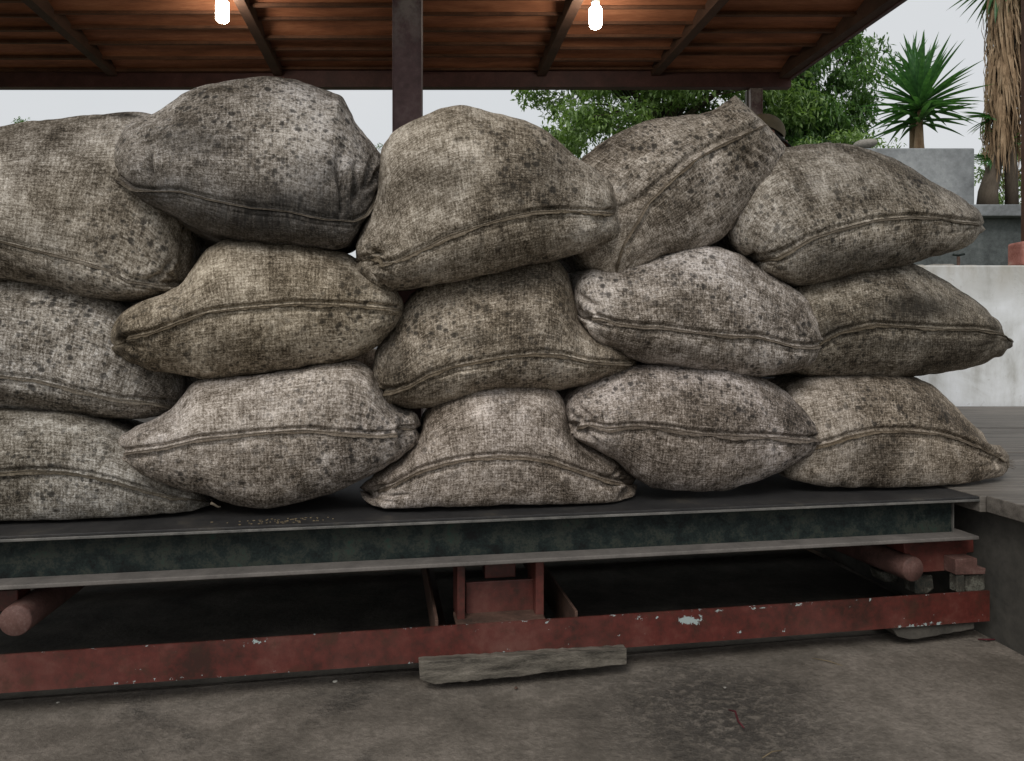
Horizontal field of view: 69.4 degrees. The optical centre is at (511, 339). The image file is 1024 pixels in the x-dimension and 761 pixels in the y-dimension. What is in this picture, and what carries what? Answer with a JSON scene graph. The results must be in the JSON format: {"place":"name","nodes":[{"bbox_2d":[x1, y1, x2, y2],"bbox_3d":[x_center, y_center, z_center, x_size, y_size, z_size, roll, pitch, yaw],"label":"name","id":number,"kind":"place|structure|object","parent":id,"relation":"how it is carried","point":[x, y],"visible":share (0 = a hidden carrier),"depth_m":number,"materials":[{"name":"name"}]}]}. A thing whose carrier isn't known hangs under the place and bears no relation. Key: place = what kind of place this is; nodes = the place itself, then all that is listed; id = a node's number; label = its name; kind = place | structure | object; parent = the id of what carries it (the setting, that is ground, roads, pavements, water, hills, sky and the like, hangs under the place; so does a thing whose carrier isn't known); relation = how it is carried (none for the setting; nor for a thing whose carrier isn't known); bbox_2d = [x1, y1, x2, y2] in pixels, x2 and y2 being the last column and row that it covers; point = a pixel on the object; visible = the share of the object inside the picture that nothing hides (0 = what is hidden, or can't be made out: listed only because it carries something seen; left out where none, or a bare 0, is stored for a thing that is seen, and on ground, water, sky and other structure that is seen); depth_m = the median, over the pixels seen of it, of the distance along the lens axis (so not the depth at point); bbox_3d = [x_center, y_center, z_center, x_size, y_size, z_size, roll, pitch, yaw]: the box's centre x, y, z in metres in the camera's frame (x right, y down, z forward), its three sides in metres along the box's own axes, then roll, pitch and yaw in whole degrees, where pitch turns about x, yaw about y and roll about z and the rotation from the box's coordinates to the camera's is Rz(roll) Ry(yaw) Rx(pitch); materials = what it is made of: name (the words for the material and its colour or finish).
{"place":"outdoors","nodes":[
{"label":"outdoors","id":0,"kind":"place"},
{"bbox_2d":[0,549,897,698],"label":"dirt","id":1,"kind":"structure","parent":0,"point":[109,615],"depth_m":2.52,"materials":[{"name":"brown soil"}]},
{"bbox_2d":[0,0,906,419],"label":"open shed","id":2,"kind":"structure","parent":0,"point":[406,52],"depth_m":4.23,"materials":[{"name":"brown wood"}]},
{"bbox_2d":[216,0,228,23],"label":"light bulb","id":3,"kind":"object","parent":2,"relation":"hanging from","point":[222,11],"visible":1,"depth_m":3.58,"materials":[{"name":"glass"}]},
{"bbox_2d":[589,0,601,29],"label":"light bulb","id":4,"kind":"object","parent":2,"relation":"hanging from","point":[595,16],"visible":1,"depth_m":3.58,"materials":[{"name":"glass"}]},
{"bbox_2d":[0,0,1020,257],"label":"sky","id":5,"kind":"structure","parent":0,"point":[371,110],"materials":[{"name":"white"}]},
{"bbox_2d":[0,548,1023,760],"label":"concrete floor","id":6,"kind":"structure","parent":0,"point":[956,696],"depth_m":1.78,"materials":[{"name":"grey concrete"}]},
{"bbox_2d":[418,644,626,683],"bbox_3d":[0.021,0.848,2.004,0.550,0.063,0.160,0,0,-10],"label":"timber block","id":7,"kind":"object","parent":6,"relation":"on","point":[454,668],"depth_m":1.92,"materials":[{"name":"grey wood"}]},
{"bbox_2d":[0,473,989,692],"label":"weigh platform","id":8,"kind":"structure","parent":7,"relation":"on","point":[55,564],"depth_m":1.98,"materials":[{"name":"metal"}]},
{"bbox_2d":[0,408,220,520],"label":"jute sack","id":9,"kind":"object","parent":8,"relation":"on","point":[55,465],"visible":0.82,"depth_m":1.86,"materials":[{"name":"beige fabric"}]},
{"bbox_2d":[0,280,200,418],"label":"jute sack","id":10,"kind":"object","parent":9,"relation":"on","point":[57,354],"visible":0.66,"depth_m":1.91,"materials":[{"name":"beige fabric"}]},
{"bbox_2d":[0,112,208,302],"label":"jute sack","id":11,"kind":"object","parent":10,"relation":"on","point":[76,219],"visible":0.71,"depth_m":1.90,"materials":[{"name":"grey fabric"}]},
{"bbox_2d":[118,360,421,508],"bbox_3d":[-0.686,0.250,2.218,0.802,0.391,0.742,0,0,-10],"label":"jute sack","id":12,"kind":"object","parent":8,"relation":"on","point":[274,439],"visible":0.98,"depth_m":1.89,"materials":[{"name":"beige fabric"}]},
{"bbox_2d":[111,239,403,379],"bbox_3d":[-0.716,-0.092,2.222,0.770,0.399,0.772,0,0,-10],"label":"jute sack","id":13,"kind":"object","parent":12,"relation":"on","point":[225,308],"visible":0.95,"depth_m":1.88,"materials":[{"name":"beige fabric"}]},
{"bbox_2d":[113,76,380,253],"bbox_3d":[-0.723,-0.493,2.231,0.741,0.504,0.841,0,0,0],"label":"jute sack","id":14,"kind":"object","parent":13,"relation":"on","point":[274,160],"visible":0.89,"depth_m":1.88,"materials":[{"name":"grey fabric"}]},
{"bbox_2d":[210,517,333,524],"bbox_3d":[-0.612,0.463,1.891,0.305,0.002,0.051,0,0,-11],"label":"chaff","id":15,"kind":"object","parent":8,"relation":"on","point":[282,521],"visible":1,"depth_m":1.89,"materials":[{"name":"plant"}]},
{"bbox_2d":[360,388,637,508],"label":"jute sack","id":16,"kind":"object","parent":8,"relation":"on","point":[508,446],"visible":0.94,"depth_m":2.00,"materials":[{"name":"beige fabric"}]},
{"bbox_2d":[371,260,636,408],"bbox_3d":[-0.048,-0.025,2.366,0.802,0.451,0.777,0,0,-9],"label":"jute sack","id":17,"kind":"object","parent":16,"relation":"on","point":[521,327],"visible":0.78,"depth_m":2.01,"materials":[{"name":"beige fabric"}]},
{"bbox_2d":[356,105,619,290],"bbox_3d":[-0.095,-0.393,2.275,0.745,0.522,0.764,0,0,-10],"label":"jute sack","id":18,"kind":"object","parent":17,"relation":"on","point":[465,192],"visible":0.99,"depth_m":1.93,"materials":[{"name":"grey fabric"}]},
{"bbox_2d":[557,362,822,491],"bbox_3d":[0.538,0.255,2.431,0.852,0.379,0.756,0,0,-9],"label":"jute sack","id":19,"kind":"object","parent":8,"relation":"on","point":[672,428],"visible":0.89,"depth_m":2.08,"materials":[{"name":"beige fabric"}]},
{"bbox_2d":[568,246,822,376],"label":"jute sack","id":20,"kind":"object","parent":19,"relation":"on","point":[711,308],"visible":0.88,"depth_m":2.10,"materials":[{"name":"grey fabric"}]},
{"bbox_2d":[558,95,785,273],"bbox_3d":[0.492,-0.461,2.464,0.716,0.579,0.771,0,0,0],"label":"jute sack","id":21,"kind":"object","parent":20,"relation":"on","point":[685,182],"visible":0.76,"depth_m":2.13,"materials":[{"name":"grey fabric"}]},
{"bbox_2d":[710,142,985,286],"bbox_3d":[1.116,-0.406,2.579,0.965,0.480,0.852,0,0,0],"label":"jute sack","id":22,"kind":"object","parent":20,"relation":"on","point":[814,214],"visible":0.95,"depth_m":2.21,"materials":[{"name":"grey fabric"}]},
{"bbox_2d":[766,375,1015,487],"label":"jute sack","id":23,"kind":"object","parent":8,"relation":"on","point":[877,431],"visible":0.77,"depth_m":2.24,"materials":[{"name":"beige fabric"}]},
{"bbox_2d":[764,264,1013,376],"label":"jute sack","id":24,"kind":"object","parent":23,"relation":"on","point":[911,320],"visible":0.7,"depth_m":2.27,"materials":[{"name":"beige fabric"}]},
{"bbox_2d":[133,406,1023,655],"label":"timber deck","id":25,"kind":"structure","parent":6,"relation":"on","point":[993,518],"depth_m":2.24,"materials":[{"name":"wood"}]},
{"bbox_2d":[250,349,375,374],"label":"jute sack","id":26,"kind":"object","parent":25,"relation":"on","point":[366,358],"visible":0.01,"depth_m":3.35,"materials":[{"name":"beige fabric"}]},
{"bbox_2d":[728,709,744,727],"bbox_3d":[0.534,0.893,1.747,0.013,0.012,0.082,0,0,-8],"label":"red strip","id":27,"kind":"object","parent":6,"relation":"on","point":[736,715],"visible":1,"depth_m":1.75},
{"bbox_2d":[886,622,973,638],"bbox_3d":[1.228,0.855,2.223,0.278,0.041,0.100,0,0,-10],"label":"timber block","id":28,"kind":"object","parent":6,"relation":"on","point":[917,632],"depth_m":2.17,"materials":[{"name":"grey wood"}]},
{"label":"raised ground","id":29,"kind":"structure","parent":0,"visible":0},
{"bbox_2d":[12,116,29,122],"bbox_3d":[-15.880,-3.812,23.966,1.077,6.843,1.034,0,0,0],"label":"broadleaf tree","id":30,"kind":"object","parent":29,"relation":"on","point":[20,120],"visible":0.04,"depth_m":23.91,"materials":[{"name":"green plant"}]},
{"bbox_2d":[510,48,844,158],"bbox_3d":[2.488,-3.382,11.219,5.054,6.010,3.975,0,0,0],"label":"broadleaf tree","id":31,"kind":"object","parent":29,"relation":"on","point":[588,120],"visible":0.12,"depth_m":10.44,"materials":[{"name":"green plant"}]},
{"bbox_2d":[741,29,902,146],"bbox_3d":[4.672,-2.730,11.153,2.345,4.713,2.492,0,0,42],"label":"broadleaf tree","id":32,"kind":"object","parent":29,"relation":"on","point":[839,115],"visible":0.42,"depth_m":10.72,"materials":[{"name":"green plant"}]},
{"bbox_2d":[791,126,905,147],"bbox_3d":[4.474,-1.597,9.914,1.505,2.420,0.977,0,0,16],"label":"broadleaf tree","id":33,"kind":"object","parent":29,"relation":"on","point":[857,134],"visible":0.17,"depth_m":9.77,"materials":[{"name":"green plant"}]},
{"bbox_2d":[952,253,964,264],"bbox_3d":[3.381,-0.529,5.600,0.088,0.259,0.023,0,0,0],"label":"garden tap","id":34,"kind":"object","parent":29,"relation":"on","point":[958,258],"visible":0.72,"depth_m":5.59,"materials":[{"name":"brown metal"}]},
{"bbox_2d":[913,204,1020,264],"bbox_3d":[3.900,-0.750,7.300,4.600,0.700,2.600,0,0,0],"label":"raised bed","id":35,"kind":"object","parent":29,"relation":"on","point":[997,236],"visible":0.11,"depth_m":6.12,"materials":[{"name":"grey concrete"}]},
{"bbox_2d":[865,148,973,203],"bbox_3d":[3.508,-1.384,6.940,1.114,0.644,0.880,0,0,0],"label":"concrete planter","id":36,"kind":"object","parent":35,"relation":"on","point":[951,169],"visible":0.27,"depth_m":6.50,"materials":[{"name":"concrete"}]},
{"bbox_2d":[853,139,877,147],"bbox_3d":[3.123,-1.730,6.542,0.209,0.095,0.127,0,0,0],"label":"stone","id":37,"kind":"object","parent":36,"relation":"on","point":[866,143],"visible":0.78,"depth_m":6.49,"materials":[{"name":"grey stone"}]},
{"bbox_2d":[883,32,939,147],"bbox_3d":[3.896,-2.322,7.151,0.542,1.311,0.561,0,0,0],"label":"yucca","id":38,"kind":"object","parent":36,"relation":"in","point":[911,136],"visible":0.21,"depth_m":7.12,"materials":[{"name":"green plant"}]},
{"bbox_2d":[857,31,991,147],"bbox_3d":[3.845,-2.272,6.905,1.084,1.216,1.072,0,0,0],"label":"yucca","id":39,"kind":"object","parent":36,"relation":"in","point":[916,81],"visible":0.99,"depth_m":6.80,"materials":[{"name":"green plant"}]},
{"bbox_2d":[946,0,1020,203],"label":"tall yucca","id":40,"kind":"object","parent":35,"relation":"on","point":[1001,138],"visible":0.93,"depth_m":7.13,"materials":[{"name":"brown plant"}]},
{"bbox_2d":[974,124,1020,203],"bbox_3d":[6.124,-1.587,9.209,0.827,2.403,1.096,0,0,-20],"label":"broadleaf tree","id":41,"kind":"object","parent":29,"relation":"on","point":[1002,199],"visible":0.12,"depth_m":9.27,"materials":[{"name":"green plant"}]},
{"label":"ground","id":42,"kind":"structure","parent":0,"visible":0},
{"bbox_2d":[374,265,1023,405],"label":"rendered wall","id":43,"kind":"structure","parent":42,"relation":"on","point":[996,291],"depth_m":5.20,"materials":[{"name":"white paint"}]},
{"bbox_2d":[1008,241,1023,264],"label":"red clay brick","id":44,"kind":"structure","parent":43,"relation":"on","point":[1015,253],"depth_m":5.29,"materials":[{"name":"red brick"}]},
{"bbox_2d":[1021,0,1023,241],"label":"steel post","id":45,"kind":"object","parent":44,"relation":"on","point":[1022,120],"visible":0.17,"depth_m":5.34,"materials":[{"name":"brown metal"}]}
]}

